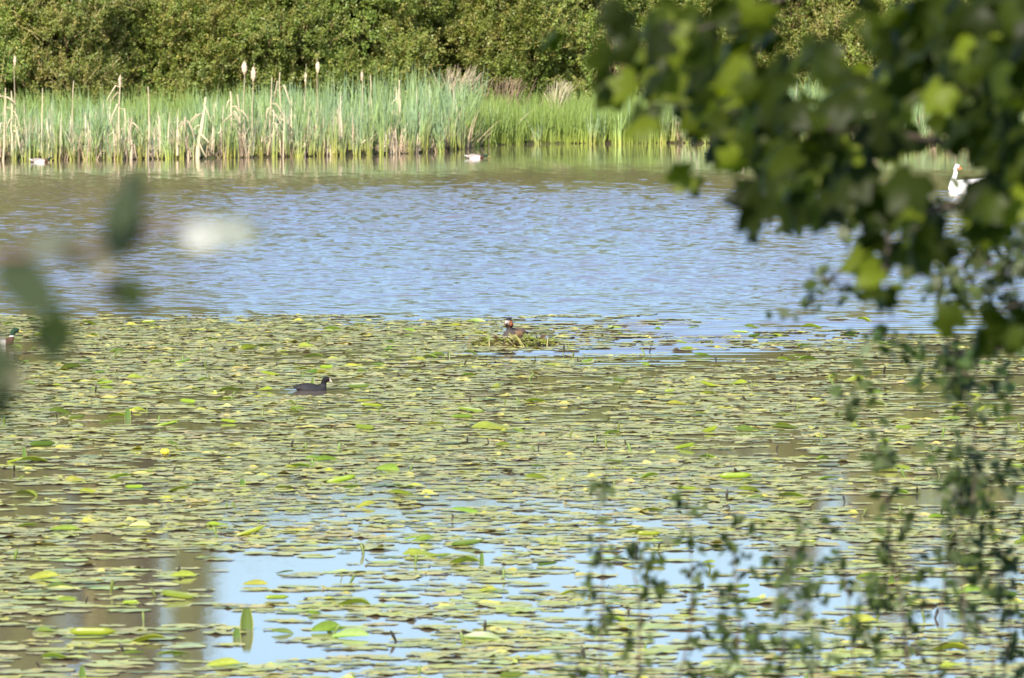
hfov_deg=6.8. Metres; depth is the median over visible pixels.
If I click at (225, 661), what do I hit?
folded lily leaf
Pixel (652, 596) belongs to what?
lily pad
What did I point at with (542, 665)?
lily pad
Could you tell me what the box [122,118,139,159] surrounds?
cattail stalk
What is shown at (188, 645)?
lily pad
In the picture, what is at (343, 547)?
lily pad
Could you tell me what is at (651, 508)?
folded lily leaf
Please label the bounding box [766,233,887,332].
hanging twig
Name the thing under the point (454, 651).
lily pad
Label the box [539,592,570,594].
lily pad
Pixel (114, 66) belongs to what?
bank tree
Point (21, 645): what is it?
lily pad
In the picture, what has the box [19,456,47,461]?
folded lily leaf
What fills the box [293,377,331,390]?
coot
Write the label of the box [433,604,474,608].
lily pad
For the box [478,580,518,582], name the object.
lily pad
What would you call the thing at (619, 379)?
folded lily leaf
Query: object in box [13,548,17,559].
lily bud
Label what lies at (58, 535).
lily pad
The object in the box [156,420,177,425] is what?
folded lily leaf
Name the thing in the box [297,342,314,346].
folded lily leaf
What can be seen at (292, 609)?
lily pad
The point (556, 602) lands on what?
lily pad
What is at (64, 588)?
lily pad
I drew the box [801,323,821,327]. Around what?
folded lily leaf
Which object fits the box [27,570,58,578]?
folded lily leaf
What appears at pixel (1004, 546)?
lily pad
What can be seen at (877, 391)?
folded lily leaf
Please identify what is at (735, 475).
folded lily leaf
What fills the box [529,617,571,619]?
lily pad
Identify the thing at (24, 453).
upright lily leaf
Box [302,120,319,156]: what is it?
cattail clump
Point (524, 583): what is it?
lily pad
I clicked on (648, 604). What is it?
lily pad
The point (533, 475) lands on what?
folded lily leaf
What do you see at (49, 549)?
lily pad
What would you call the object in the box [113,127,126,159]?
cattail clump
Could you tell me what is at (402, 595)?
lily pad
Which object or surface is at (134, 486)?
folded lily leaf
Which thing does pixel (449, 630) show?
lily pad
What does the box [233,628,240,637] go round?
upright lily leaf
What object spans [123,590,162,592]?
lily pad
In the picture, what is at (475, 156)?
mallard
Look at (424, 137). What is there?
cattail clump
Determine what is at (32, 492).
folded lily leaf
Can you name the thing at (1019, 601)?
lily pad
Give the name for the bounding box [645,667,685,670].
lily pad
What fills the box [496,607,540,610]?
lily pad
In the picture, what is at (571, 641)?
lily pad
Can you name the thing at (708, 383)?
folded lily leaf
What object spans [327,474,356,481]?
folded lily leaf
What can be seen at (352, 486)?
folded lily leaf
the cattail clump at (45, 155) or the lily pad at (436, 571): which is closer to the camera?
the lily pad at (436, 571)
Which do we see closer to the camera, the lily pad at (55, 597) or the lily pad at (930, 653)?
the lily pad at (930, 653)
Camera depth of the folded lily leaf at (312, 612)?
55.23 m
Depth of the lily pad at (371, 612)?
55.40 m
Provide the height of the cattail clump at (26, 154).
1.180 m
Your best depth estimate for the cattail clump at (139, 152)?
200.27 m
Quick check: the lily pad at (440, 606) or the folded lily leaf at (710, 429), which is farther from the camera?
the folded lily leaf at (710, 429)
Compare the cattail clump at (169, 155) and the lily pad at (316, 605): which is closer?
the lily pad at (316, 605)
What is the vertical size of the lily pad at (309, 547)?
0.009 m
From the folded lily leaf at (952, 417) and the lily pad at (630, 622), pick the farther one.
the folded lily leaf at (952, 417)
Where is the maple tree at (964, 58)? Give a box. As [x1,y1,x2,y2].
[538,0,1023,366]
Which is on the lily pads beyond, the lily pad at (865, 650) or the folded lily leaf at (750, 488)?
the folded lily leaf at (750, 488)
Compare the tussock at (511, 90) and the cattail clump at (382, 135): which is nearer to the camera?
the cattail clump at (382, 135)
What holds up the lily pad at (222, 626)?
on the lake water
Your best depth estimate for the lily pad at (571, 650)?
52.23 m
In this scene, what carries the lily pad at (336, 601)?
on the lake water
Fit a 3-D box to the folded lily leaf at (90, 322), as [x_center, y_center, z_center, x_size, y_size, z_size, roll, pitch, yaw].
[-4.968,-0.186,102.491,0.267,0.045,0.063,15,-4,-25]
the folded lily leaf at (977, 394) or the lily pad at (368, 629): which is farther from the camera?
the folded lily leaf at (977, 394)
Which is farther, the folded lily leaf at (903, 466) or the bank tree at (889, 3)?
the bank tree at (889, 3)
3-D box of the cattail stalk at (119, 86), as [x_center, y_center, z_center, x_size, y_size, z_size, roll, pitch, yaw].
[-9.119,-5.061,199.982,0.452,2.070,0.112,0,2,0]
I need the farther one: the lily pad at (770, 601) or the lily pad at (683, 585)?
the lily pad at (683, 585)
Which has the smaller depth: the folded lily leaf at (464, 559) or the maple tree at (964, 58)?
the maple tree at (964, 58)
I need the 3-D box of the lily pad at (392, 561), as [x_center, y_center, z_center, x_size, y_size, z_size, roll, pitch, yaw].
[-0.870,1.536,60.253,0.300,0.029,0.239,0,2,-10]
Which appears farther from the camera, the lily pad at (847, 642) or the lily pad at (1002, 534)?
the lily pad at (1002, 534)
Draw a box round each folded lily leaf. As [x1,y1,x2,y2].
[7,458,19,462]
[16,490,36,495]
[16,523,39,526]
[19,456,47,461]
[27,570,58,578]
[30,440,54,446]
[34,626,58,630]
[40,652,65,657]
[47,582,75,586]
[48,407,70,412]
[50,524,79,529]
[57,596,77,600]
[61,363,80,367]
[65,476,84,479]
[68,414,84,418]
[70,627,115,634]
[80,488,95,491]
[82,320,96,324]
[97,380,112,383]
[107,413,131,416]
[107,473,130,478]
[121,650,144,653]
[123,600,137,603]
[125,485,142,487]
[127,373,147,377]
[129,521,149,525]
[131,634,164,641]
[132,407,147,410]
[141,320,154,322]
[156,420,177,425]
[156,651,189,654]
[161,590,194,598]
[169,486,189,491]
[170,570,196,575]
[175,358,190,362]
[180,398,195,402]
[205,657,240,665]
[206,521,228,524]
[216,397,234,399]
[218,387,241,390]
[221,419,235,421]
[235,526,264,534]
[240,344,257,348]
[243,579,267,584]
[258,386,272,389]
[261,371,278,375]
[265,595,288,598]
[271,628,293,633]
[292,463,312,466]
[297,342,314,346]
[304,353,322,356]
[304,368,320,372]
[305,455,318,457]
[307,611,321,613]
[311,620,341,630]
[314,455,337,460]
[320,365,332,367]
[325,326,341,328]
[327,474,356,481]
[327,626,346,631]
[331,628,368,636]
[339,598,370,604]
[343,485,362,487]
[348,383,368,387]
[355,424,374,429]
[355,500,375,506]
[356,399,375,401]
[361,403,383,406]
[375,463,399,470]
[389,489,413,494]
[402,548,434,554]
[411,534,433,540]
[423,354,437,357]
[423,553,450,556]
[431,351,443,354]
[449,556,478,562]
[451,414,472,417]
[451,507,478,512]
[451,538,484,544]
[457,407,482,411]
[463,631,500,638]
[467,318,483,320]
[472,421,508,427]
[479,587,495,590]
[488,426,505,429]
[490,383,501,387]
[496,442,509,445]
[500,671,522,677]
[525,473,545,477]
[526,398,546,401]
[537,561,556,565]
[560,590,573,594]
[604,430,620,432]
[604,459,624,461]
[605,615,625,620]
[612,377,625,381]
[637,531,660,534]
[640,472,657,477]
[640,507,662,510]
[667,400,690,404]
[674,443,694,448]
[676,486,695,488]
[695,352,709,355]
[699,454,714,457]
[700,381,717,386]
[702,425,716,432]
[719,472,752,478]
[729,379,747,383]
[734,584,749,587]
[735,425,760,430]
[737,486,759,490]
[745,323,758,327]
[749,597,760,601]
[771,424,797,428]
[774,492,803,496]
[775,422,789,424]
[791,500,810,503]
[791,577,811,579]
[798,355,816,359]
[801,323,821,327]
[816,455,828,459]
[818,476,838,479]
[837,614,875,622]
[843,375,864,380]
[855,572,885,577]
[857,317,870,320]
[867,389,882,393]
[895,425,911,428]
[895,465,910,468]
[928,513,944,516]
[931,642,969,650]
[940,662,962,666]
[941,416,959,418]
[959,585,979,592]
[970,393,982,396]
[987,591,1016,596]
[995,417,1018,420]
[1012,463,1023,466]
[1014,539,1023,543]
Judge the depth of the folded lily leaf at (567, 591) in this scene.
57.05 m
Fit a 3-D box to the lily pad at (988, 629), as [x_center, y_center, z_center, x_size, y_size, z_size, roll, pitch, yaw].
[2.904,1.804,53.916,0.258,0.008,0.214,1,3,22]
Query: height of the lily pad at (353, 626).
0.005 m
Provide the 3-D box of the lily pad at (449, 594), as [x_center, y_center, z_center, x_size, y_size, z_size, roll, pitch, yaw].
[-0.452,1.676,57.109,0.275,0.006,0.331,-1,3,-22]
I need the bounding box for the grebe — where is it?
[503,317,527,337]
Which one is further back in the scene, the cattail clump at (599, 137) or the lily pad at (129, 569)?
the cattail clump at (599, 137)
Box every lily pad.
[0,606,31,608]
[0,609,37,612]
[0,622,29,624]
[0,644,27,647]
[10,601,48,603]
[17,592,56,595]
[22,647,73,650]
[27,611,65,613]
[29,577,71,580]
[32,668,74,671]
[33,631,70,632]
[35,547,62,550]
[39,586,79,589]
[41,534,78,536]
[43,655,91,658]
[45,595,63,598]
[46,579,80,581]
[49,557,88,560]
[59,604,103,606]
[61,578,101,581]
[62,635,105,637]
[82,643,121,645]
[82,663,131,666]
[87,650,115,652]
[90,576,134,578]
[90,586,130,588]
[91,660,127,662]
[99,639,131,641]
[107,609,151,611]
[108,547,150,549]
[108,661,153,664]
[111,568,150,570]
[112,595,157,597]
[112,628,146,630]
[113,631,153,633]
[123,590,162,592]
[136,637,184,639]
[138,553,175,555]
[138,582,178,585]
[149,539,188,540]
[153,575,193,576]
[154,627,194,629]
[156,542,192,544]
[162,623,199,626]
[171,644,205,646]
[185,541,221,544]
[200,666,240,668]
[203,630,244,633]
[207,664,248,667]
[214,625,253,628]
[239,667,275,669]
[242,664,281,667]
[248,538,283,540]
[261,662,306,665]
[277,542,320,544]
[278,585,320,587]
[280,608,320,611]
[293,546,331,548]
[293,637,329,639]
[297,555,334,557]
[298,603,339,606]
[301,639,342,642]
[306,658,349,661]
[321,585,366,589]
[322,569,365,572]
[323,532,361,534]
[324,546,357,548]
[326,600,345,602]
[327,596,365,598]
[339,606,378,608]
[342,627,383,630]
[343,625,367,627]
[344,611,391,613]
[348,646,387,648]
[348,654,389,656]
[358,547,395,549]
[360,585,400,587]
[363,603,404,606]
[365,559,405,562]
[369,656,405,658]
[373,593,419,596]
[379,612,416,615]
[382,575,421,577]
[383,575,418,579]
[385,643,421,646]
[389,638,430,640]
[400,609,440,612]
[400,612,432,614]
[402,641,438,644]
[411,651,452,653]
[418,653,460,657]
[420,592,461,595]
[422,664,465,667]
[424,624,457,626]
[426,588,459,590]
[427,570,459,572]
[427,612,464,614]
[428,659,474,661]
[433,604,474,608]
[435,629,476,632]
[438,645,474,647]
[443,604,478,606]
[445,590,485,592]
[448,650,476,652]
[449,598,486,601]
[455,654,494,657]
[457,571,496,573]
[459,648,485,650]
[461,593,497,595]
[462,594,501,597]
[462,627,506,632]
[464,637,503,641]
[468,649,511,655]
[470,664,505,666]
[471,609,495,612]
[474,641,514,644]
[477,620,518,622]
[477,655,519,658]
[477,658,518,663]
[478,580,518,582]
[482,623,518,625]
[486,646,525,650]
[489,605,534,607]
[490,575,522,577]
[490,625,527,628]
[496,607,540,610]
[496,609,534,612]
[497,558,533,560]
[498,657,536,660]
[503,642,552,646]
[503,665,537,668]
[504,595,548,597]
[508,570,549,572]
[508,581,549,584]
[516,638,562,641]
[518,655,554,659]
[519,663,570,667]
[521,589,560,591]
[522,654,554,656]
[525,634,567,636]
[529,536,559,538]
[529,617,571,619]
[532,556,566,559]
[536,630,572,633]
[537,603,580,605]
[537,646,588,648]
[538,601,569,603]
[538,658,584,660]
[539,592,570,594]
[545,640,583,642]
[550,594,580,597]
[550,649,597,651]
[552,635,587,638]
[553,667,593,669]
[559,544,598,546]
[568,598,604,602]
[571,644,618,646]
[574,572,618,576]
[575,636,615,640]
[578,663,610,666]
[582,631,624,633]
[587,588,623,590]
[589,556,628,558]
[589,656,642,658]
[595,625,632,628]
[602,648,637,649]
[603,599,637,602]
[603,667,655,670]
[610,639,654,642]
[612,652,660,655]
[613,627,646,629]
[613,659,653,662]
[616,621,650,623]
[619,616,651,619]
[621,534,657,536]
[623,604,662,607]
[626,603,659,605]
[627,632,669,635]
[628,624,671,626]
[628,626,666,628]
[631,591,654,592]
[633,594,675,597]
[633,648,678,652]
[640,656,676,658]
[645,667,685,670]
[646,539,685,541]
[646,647,677,650]
[649,619,684,621]
[650,644,693,647]
[660,625,699,628]
[665,639,714,642]
[666,559,699,560]
[670,583,703,586]
[671,614,712,618]
[674,664,710,667]
[679,588,713,591]
[692,618,716,619]
[700,659,741,662]
[700,661,742,665]
[706,583,739,585]
[714,665,756,667]
[721,594,765,599]
[748,600,772,602]
[759,581,802,584]
[760,598,795,600]
[764,655,804,657]
[766,646,785,648]
[773,531,805,533]
[775,541,800,543]
[783,665,823,667]
[786,620,818,623]
[790,624,832,626]
[794,618,836,620]
[801,658,843,662]
[804,662,836,665]
[812,593,840,595]
[812,645,845,647]
[814,651,850,654]
[815,654,865,657]
[832,535,867,537]
[832,648,859,651]
[835,605,868,608]
[837,640,881,644]
[839,649,885,652]
[846,564,882,567]
[847,539,881,541]
[851,651,893,656]
[855,552,893,554]
[856,644,892,647]
[861,623,899,625]
[863,537,895,538]
[869,542,906,544]
[874,631,911,634]
[882,650,902,653]
[883,594,930,597]
[888,627,924,629]
[892,622,933,624]
[899,658,951,661]
[899,668,932,670]
[902,601,935,605]
[905,646,949,649]
[908,588,952,590]
[910,641,950,644]
[912,599,943,602]
[917,666,941,668]
[922,651,953,654]
[925,628,957,630]
[936,665,978,668]
[938,566,974,569]
[945,590,979,592]
[946,650,985,653]
[949,574,985,575]
[951,608,988,610]
[954,597,991,599]
[961,628,996,630]
[965,654,1004,657]
[966,637,999,641]
[970,665,1004,667]
[975,624,1007,626]
[976,668,1010,670]
[985,545,1020,547]
[987,532,1018,535]
[991,641,1023,643]
[994,667,1016,669]
[999,597,1023,603]
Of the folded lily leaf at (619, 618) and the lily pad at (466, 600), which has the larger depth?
the lily pad at (466, 600)
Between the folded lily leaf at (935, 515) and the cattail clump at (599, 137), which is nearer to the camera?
the folded lily leaf at (935, 515)
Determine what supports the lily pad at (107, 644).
on the lake water
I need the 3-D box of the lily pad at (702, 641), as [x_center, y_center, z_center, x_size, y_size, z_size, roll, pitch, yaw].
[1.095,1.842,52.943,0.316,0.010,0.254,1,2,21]
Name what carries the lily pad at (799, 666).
on the lake water
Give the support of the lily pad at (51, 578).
on the lake water
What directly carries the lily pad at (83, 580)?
on the lake water
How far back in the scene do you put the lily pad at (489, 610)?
55.59 m
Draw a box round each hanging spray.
[768,176,1023,401]
[845,322,1023,417]
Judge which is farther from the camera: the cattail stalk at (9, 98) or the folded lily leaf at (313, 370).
the cattail stalk at (9, 98)
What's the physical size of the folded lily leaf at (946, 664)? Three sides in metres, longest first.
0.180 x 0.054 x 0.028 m
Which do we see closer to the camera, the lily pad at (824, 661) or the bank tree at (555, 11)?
the lily pad at (824, 661)
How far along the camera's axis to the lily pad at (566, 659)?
51.56 m
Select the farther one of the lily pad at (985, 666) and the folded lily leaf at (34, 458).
the folded lily leaf at (34, 458)
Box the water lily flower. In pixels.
[160,448,169,454]
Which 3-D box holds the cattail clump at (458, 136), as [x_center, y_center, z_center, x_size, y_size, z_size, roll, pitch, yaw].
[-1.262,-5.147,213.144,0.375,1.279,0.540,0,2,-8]
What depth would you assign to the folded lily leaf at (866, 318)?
103.75 m
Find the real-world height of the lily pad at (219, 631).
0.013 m
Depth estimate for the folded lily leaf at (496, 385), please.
86.55 m
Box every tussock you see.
[421,64,489,101]
[481,76,549,107]
[544,79,575,111]
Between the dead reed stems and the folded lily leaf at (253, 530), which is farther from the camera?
the dead reed stems
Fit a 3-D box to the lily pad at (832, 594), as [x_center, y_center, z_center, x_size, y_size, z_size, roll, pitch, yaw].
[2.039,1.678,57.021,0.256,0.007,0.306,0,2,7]
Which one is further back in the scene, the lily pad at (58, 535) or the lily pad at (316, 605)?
the lily pad at (58, 535)
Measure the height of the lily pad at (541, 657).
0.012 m
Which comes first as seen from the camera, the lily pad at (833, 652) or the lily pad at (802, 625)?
the lily pad at (833, 652)
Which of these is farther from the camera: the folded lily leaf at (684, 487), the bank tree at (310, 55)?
the bank tree at (310, 55)
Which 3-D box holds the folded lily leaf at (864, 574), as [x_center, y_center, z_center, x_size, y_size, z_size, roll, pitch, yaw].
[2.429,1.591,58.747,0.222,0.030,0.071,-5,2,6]
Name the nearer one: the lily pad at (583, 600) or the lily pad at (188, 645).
the lily pad at (188, 645)
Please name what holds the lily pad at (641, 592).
on the lake water
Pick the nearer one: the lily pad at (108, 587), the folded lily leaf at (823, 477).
the lily pad at (108, 587)
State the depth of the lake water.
93.06 m
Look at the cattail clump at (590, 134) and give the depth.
220.70 m
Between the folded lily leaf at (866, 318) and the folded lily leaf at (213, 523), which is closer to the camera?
the folded lily leaf at (213, 523)
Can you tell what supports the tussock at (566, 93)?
on the shore grass
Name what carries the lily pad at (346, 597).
on the lake water
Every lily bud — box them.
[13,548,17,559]
[110,580,113,591]
[332,625,339,634]
[360,543,364,553]
[390,630,396,641]
[414,553,417,564]
[460,632,464,644]
[483,620,486,631]
[580,645,585,658]
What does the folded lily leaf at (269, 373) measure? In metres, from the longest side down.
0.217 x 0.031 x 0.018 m
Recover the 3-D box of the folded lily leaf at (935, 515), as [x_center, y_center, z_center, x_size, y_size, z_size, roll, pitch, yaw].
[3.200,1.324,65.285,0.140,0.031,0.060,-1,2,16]
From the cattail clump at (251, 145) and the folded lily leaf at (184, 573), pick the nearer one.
the folded lily leaf at (184, 573)
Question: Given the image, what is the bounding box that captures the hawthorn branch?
[0,168,264,427]
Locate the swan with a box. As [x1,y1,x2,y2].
[948,164,971,191]
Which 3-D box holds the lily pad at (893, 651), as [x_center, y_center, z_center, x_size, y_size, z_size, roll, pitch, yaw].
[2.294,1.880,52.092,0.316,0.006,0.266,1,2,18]
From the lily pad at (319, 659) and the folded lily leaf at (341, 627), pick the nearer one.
the lily pad at (319, 659)
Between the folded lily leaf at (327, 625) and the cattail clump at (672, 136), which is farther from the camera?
the cattail clump at (672, 136)
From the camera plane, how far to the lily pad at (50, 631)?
53.77 m
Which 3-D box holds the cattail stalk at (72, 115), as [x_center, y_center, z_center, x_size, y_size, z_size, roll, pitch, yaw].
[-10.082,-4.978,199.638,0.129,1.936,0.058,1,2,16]
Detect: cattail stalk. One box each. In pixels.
[0,88,15,160]
[1,91,19,159]
[13,56,15,150]
[41,88,42,157]
[72,81,74,152]
[107,74,125,155]
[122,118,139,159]
[146,87,150,158]
[175,117,194,158]
[188,97,210,158]
[223,91,240,135]
[232,94,250,154]
[241,62,246,154]
[251,67,255,135]
[264,77,284,139]
[272,72,291,133]
[275,115,290,140]
[304,72,306,114]
[316,62,319,138]
[361,70,362,117]
[370,74,372,114]
[391,80,399,114]
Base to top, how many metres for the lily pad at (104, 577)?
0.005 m
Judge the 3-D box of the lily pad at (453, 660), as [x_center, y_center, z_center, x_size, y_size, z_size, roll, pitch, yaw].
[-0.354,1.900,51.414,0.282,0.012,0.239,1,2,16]
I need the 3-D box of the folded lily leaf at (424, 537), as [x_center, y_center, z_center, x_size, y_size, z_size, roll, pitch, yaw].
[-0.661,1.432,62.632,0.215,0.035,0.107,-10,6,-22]
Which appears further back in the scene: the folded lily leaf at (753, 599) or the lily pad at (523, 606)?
the folded lily leaf at (753, 599)
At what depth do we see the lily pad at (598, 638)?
53.22 m
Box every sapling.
[555,477,772,677]
[671,516,895,677]
[819,339,1023,677]
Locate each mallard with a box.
[9,327,23,344]
[29,157,52,161]
[464,154,489,157]
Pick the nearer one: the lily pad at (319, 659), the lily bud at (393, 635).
the lily pad at (319, 659)
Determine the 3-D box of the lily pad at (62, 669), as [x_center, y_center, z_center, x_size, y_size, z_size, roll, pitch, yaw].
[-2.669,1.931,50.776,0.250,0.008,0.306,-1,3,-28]
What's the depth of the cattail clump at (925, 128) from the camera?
220.15 m
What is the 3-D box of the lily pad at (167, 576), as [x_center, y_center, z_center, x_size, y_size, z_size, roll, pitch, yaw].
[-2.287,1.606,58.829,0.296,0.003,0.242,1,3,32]
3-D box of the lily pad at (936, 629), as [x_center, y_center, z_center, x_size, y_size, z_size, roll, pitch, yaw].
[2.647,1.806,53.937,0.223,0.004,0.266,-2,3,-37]
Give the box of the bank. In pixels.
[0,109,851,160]
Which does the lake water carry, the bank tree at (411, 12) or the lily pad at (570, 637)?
the lily pad at (570, 637)
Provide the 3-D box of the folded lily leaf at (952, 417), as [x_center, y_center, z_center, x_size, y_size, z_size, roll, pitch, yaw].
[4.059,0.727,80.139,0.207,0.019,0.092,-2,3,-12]
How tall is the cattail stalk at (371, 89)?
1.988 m
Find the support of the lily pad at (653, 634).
on the lake water
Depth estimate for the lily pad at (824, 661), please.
51.46 m
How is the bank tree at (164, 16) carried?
on the bank
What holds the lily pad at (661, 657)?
on the lake water
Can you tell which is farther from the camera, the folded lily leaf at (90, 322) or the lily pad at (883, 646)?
the folded lily leaf at (90, 322)
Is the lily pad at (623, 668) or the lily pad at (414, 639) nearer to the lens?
the lily pad at (623, 668)
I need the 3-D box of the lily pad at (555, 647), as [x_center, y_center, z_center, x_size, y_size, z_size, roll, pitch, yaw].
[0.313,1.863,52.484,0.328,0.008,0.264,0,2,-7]
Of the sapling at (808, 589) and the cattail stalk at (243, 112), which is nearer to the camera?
the sapling at (808, 589)
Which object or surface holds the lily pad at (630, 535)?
on the lake water
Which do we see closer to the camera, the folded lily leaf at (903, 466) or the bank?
the folded lily leaf at (903, 466)
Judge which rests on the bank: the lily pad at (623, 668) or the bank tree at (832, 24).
the bank tree at (832, 24)
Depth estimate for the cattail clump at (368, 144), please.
205.47 m
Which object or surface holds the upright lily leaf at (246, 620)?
on the lake water
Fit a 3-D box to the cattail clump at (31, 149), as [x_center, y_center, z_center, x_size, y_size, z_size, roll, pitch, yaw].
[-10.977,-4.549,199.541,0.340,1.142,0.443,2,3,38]
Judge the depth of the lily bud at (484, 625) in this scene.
53.72 m
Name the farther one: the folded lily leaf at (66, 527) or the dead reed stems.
the dead reed stems
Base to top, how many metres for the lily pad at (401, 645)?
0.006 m
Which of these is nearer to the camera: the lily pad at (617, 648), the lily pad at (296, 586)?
the lily pad at (617, 648)
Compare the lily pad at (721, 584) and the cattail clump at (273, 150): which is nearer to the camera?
the lily pad at (721, 584)
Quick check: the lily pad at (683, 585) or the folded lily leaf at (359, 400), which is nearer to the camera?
the lily pad at (683, 585)
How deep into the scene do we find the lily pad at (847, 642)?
52.84 m
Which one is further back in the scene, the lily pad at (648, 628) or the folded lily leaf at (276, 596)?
the folded lily leaf at (276, 596)
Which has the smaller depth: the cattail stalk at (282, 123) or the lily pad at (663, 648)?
the lily pad at (663, 648)
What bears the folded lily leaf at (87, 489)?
on the lily pads beyond
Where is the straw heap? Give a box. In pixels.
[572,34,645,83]
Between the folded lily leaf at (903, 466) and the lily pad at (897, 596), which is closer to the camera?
the lily pad at (897, 596)
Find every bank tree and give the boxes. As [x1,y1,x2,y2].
[0,0,48,107]
[0,0,165,111]
[41,0,269,111]
[135,0,372,107]
[222,0,461,106]
[229,1,375,89]
[336,0,567,103]
[358,0,491,78]
[426,0,602,102]
[515,0,709,103]
[561,0,796,101]
[634,0,868,100]
[755,0,968,90]
[807,0,969,90]
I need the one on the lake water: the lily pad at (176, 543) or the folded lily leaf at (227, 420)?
the lily pad at (176, 543)
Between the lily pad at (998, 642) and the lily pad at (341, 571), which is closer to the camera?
the lily pad at (998, 642)
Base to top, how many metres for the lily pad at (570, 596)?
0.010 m
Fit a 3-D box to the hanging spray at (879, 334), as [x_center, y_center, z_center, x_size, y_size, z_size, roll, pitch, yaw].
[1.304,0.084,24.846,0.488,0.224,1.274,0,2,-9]
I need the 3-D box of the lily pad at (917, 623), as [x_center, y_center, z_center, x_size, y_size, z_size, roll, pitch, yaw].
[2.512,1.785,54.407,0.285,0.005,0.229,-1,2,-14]
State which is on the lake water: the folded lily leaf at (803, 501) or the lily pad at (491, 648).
the lily pad at (491, 648)
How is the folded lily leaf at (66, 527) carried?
on the lily pads beyond
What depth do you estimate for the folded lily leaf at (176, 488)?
68.75 m
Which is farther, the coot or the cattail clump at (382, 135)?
the cattail clump at (382, 135)
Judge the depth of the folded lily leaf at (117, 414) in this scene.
80.59 m
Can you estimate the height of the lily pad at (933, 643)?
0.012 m
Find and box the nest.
[468,333,559,345]
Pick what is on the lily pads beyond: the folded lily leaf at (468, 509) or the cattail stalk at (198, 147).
the folded lily leaf at (468, 509)
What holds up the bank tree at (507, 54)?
on the bank
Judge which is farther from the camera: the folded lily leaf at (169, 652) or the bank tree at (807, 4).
the bank tree at (807, 4)
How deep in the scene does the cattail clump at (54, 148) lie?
199.43 m
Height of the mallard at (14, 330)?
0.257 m
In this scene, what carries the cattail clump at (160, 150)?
on the bank
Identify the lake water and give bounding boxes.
[0,143,1023,677]
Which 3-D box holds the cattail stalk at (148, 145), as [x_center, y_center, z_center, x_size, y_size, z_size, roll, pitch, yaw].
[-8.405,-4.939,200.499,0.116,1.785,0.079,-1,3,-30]
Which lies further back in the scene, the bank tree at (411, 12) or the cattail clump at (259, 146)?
the bank tree at (411, 12)
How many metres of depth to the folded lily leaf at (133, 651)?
51.99 m
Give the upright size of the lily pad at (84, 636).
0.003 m
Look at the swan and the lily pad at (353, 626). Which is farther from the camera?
the swan
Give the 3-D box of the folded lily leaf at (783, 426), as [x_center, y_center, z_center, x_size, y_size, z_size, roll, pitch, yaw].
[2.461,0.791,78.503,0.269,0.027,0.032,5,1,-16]
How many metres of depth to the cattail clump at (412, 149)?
207.53 m
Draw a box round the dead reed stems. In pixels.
[5,88,925,159]
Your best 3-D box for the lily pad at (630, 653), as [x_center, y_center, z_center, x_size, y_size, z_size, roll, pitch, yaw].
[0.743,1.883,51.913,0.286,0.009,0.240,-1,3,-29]
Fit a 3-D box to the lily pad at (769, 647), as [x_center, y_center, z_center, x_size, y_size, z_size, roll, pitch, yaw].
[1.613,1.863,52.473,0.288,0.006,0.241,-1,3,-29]
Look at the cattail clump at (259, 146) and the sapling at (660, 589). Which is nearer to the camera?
the sapling at (660, 589)
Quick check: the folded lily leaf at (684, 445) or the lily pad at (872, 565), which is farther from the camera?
the folded lily leaf at (684, 445)
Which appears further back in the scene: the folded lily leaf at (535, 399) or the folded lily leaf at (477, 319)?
the folded lily leaf at (477, 319)
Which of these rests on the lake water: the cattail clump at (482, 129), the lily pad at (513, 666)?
the lily pad at (513, 666)
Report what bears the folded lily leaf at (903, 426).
on the lily pads beyond
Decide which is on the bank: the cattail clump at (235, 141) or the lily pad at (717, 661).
the cattail clump at (235, 141)
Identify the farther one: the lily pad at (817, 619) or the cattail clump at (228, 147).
the cattail clump at (228, 147)
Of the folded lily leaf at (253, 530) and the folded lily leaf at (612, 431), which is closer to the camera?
the folded lily leaf at (253, 530)
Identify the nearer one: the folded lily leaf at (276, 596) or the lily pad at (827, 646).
the lily pad at (827, 646)
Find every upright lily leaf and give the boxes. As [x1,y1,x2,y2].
[23,447,26,457]
[79,666,85,676]
[125,408,130,418]
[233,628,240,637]
[239,479,245,484]
[240,608,252,629]
[479,553,483,564]
[888,575,894,582]
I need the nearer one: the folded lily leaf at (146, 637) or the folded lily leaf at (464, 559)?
the folded lily leaf at (146, 637)
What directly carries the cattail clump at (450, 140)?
on the bank
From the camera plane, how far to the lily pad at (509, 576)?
58.81 m
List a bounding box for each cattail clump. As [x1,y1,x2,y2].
[7,136,20,160]
[14,118,30,160]
[24,120,38,158]
[33,132,52,160]
[44,123,61,159]
[61,120,81,159]
[74,125,95,159]
[86,116,105,159]
[103,132,116,159]
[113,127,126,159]
[120,127,136,159]
[126,117,147,159]
[150,128,171,158]
[159,134,181,158]
[170,115,185,158]
[184,112,199,156]
[187,128,205,155]
[222,115,236,157]
[223,115,238,157]
[244,124,256,155]
[253,113,266,157]
[269,124,281,157]
[284,104,300,155]
[290,108,311,156]
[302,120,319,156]
[310,109,325,155]
[328,116,340,155]
[335,120,348,155]
[348,119,361,155]
[362,110,375,154]
[373,102,387,154]
[398,114,418,152]
[405,107,417,153]
[421,109,432,152]
[432,106,449,151]
[445,121,456,150]
[455,104,467,148]
[469,110,484,146]
[479,112,486,141]
[500,104,508,142]
[526,116,545,143]
[582,109,602,143]
[595,109,607,142]
[614,105,629,142]
[660,106,670,142]
[665,107,676,141]
[914,115,929,135]
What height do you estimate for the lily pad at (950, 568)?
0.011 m
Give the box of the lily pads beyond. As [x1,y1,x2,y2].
[0,313,1023,677]
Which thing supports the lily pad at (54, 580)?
on the lake water
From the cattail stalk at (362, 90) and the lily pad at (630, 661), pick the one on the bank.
the cattail stalk at (362, 90)
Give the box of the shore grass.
[0,81,679,147]
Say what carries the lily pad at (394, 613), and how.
on the lake water
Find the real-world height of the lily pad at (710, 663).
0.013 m

